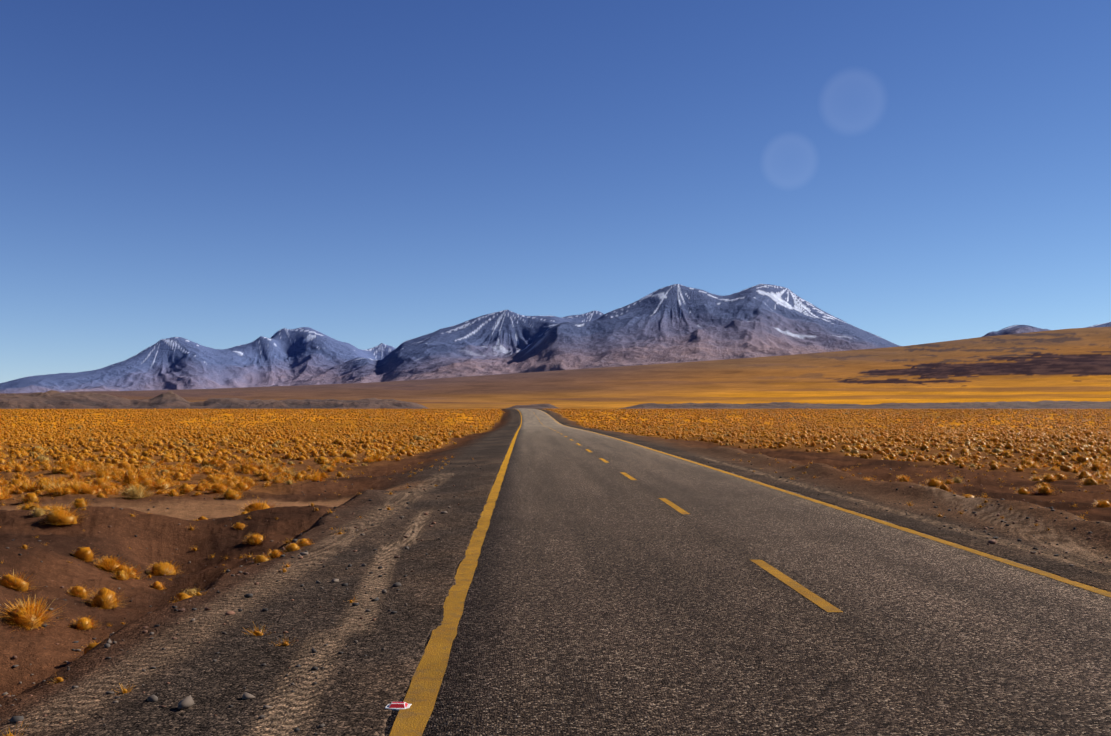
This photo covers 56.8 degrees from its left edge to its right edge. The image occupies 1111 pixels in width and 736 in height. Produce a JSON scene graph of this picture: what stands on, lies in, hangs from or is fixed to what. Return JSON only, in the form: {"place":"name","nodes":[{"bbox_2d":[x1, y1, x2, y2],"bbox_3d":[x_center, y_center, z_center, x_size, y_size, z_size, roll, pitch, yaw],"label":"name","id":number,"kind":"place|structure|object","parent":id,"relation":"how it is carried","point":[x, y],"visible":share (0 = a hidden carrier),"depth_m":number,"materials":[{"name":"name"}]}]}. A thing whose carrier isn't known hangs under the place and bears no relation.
{"place":"outdoors","nodes":[
{"label":"outdoors","id":0,"kind":"place"},
{"bbox_2d":[0,327,1110,735],"bbox_3d":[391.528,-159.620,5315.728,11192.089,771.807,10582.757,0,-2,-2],"label":"ground","id":1,"kind":"structure","parent":0,"point":[358,695],"depth_m":18.95,"materials":[{"name":"brown soil"}]},
{"bbox_2d":[0,453,1107,735],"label":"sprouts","id":2,"kind":"object","parent":1,"relation":"on","point":[256,633],"visible":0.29,"depth_m":18.67,"materials":[{"name":"yellow plant"}]},
{"bbox_2d":[0,458,1108,734],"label":"stones","id":3,"kind":"object","parent":1,"relation":"on","point":[186,702],"visible":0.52,"depth_m":10.89,"materials":[{"name":"stone"}]},
{"bbox_2d":[0,390,1110,408],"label":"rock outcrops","id":4,"kind":"object","parent":1,"relation":"on","point":[51,399],"visible":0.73,"depth_m":421.78,"materials":[{"name":"brown stone"}]},
{"bbox_2d":[0,469,1110,659],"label":"tussocks","id":5,"kind":"object","parent":1,"relation":"on","point":[28,615],"visible":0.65,"depth_m":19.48,"materials":[{"name":"yellow plant"}]},
{"bbox_2d":[0,284,1110,392],"bbox_3d":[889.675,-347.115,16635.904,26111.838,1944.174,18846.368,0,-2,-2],"label":"mountains","id":6,"kind":"structure","parent":0,"point":[676,323],"depth_m":14856.70,"materials":[{"name":"grey stone"}]},
{"bbox_2d":[0,428,1110,465],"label":"field","id":7,"kind":"structure","parent":0,"point":[399,447],"depth_m":63.82,"materials":[{"name":"yellow plant"}]},
{"bbox_2d":[0,408,1110,422],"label":"field","id":8,"kind":"structure","parent":0,"point":[370,413],"depth_m":238.42,"materials":[{"name":"yellow plant"}]},
{"bbox_2d":[0,451,1110,502],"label":"grass","id":9,"kind":"structure","parent":0,"point":[130,475],"depth_m":33.18,"materials":[{"name":"yellow plant"}]},
{"bbox_2d":[0,419,1110,434],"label":"field","id":10,"kind":"structure","parent":0,"point":[19,428],"depth_m":152.31,"materials":[{"name":"yellow plant"}]},
{"bbox_2d":[0,0,1110,382],"label":"sky","id":11,"kind":"structure","parent":0,"point":[216,174],"materials":[{"name":"blue"}]},
{"bbox_2d":[384,408,1110,735],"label":"road","id":12,"kind":"structure","parent":0,"point":[602,598],"depth_m":8.38,"materials":[{"name":"grey asphalt"}]},
{"bbox_2d":[385,702,411,710],"bbox_3d":[-0.936,2.008,6.118,0.242,0.026,0.185,0,-2,2],"label":"road stud","id":13,"kind":"object","parent":12,"relation":"on","point":[397,706],"visible":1,"depth_m":6.10,"materials":[{"name":"red plastic"}]},
{"bbox_2d":[389,410,521,735],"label":"edge line","id":14,"kind":"object","parent":12,"relation":"on","point":[423,691],"visible":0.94,"depth_m":7.76,"materials":[{"name":"yellow paint"}]},
{"bbox_2d":[530,410,842,611],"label":"dashes","id":15,"kind":"object","parent":12,"relation":"on","point":[825,605],"visible":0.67,"depth_m":10.30,"materials":[{"name":"yellow paint"}]},
{"bbox_2d":[537,409,1110,596],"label":"edge line","id":16,"kind":"object","parent":12,"relation":"on","point":[1065,580],"visible":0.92,"depth_m":13.80,"materials":[{"name":"yellow paint"}]}
]}

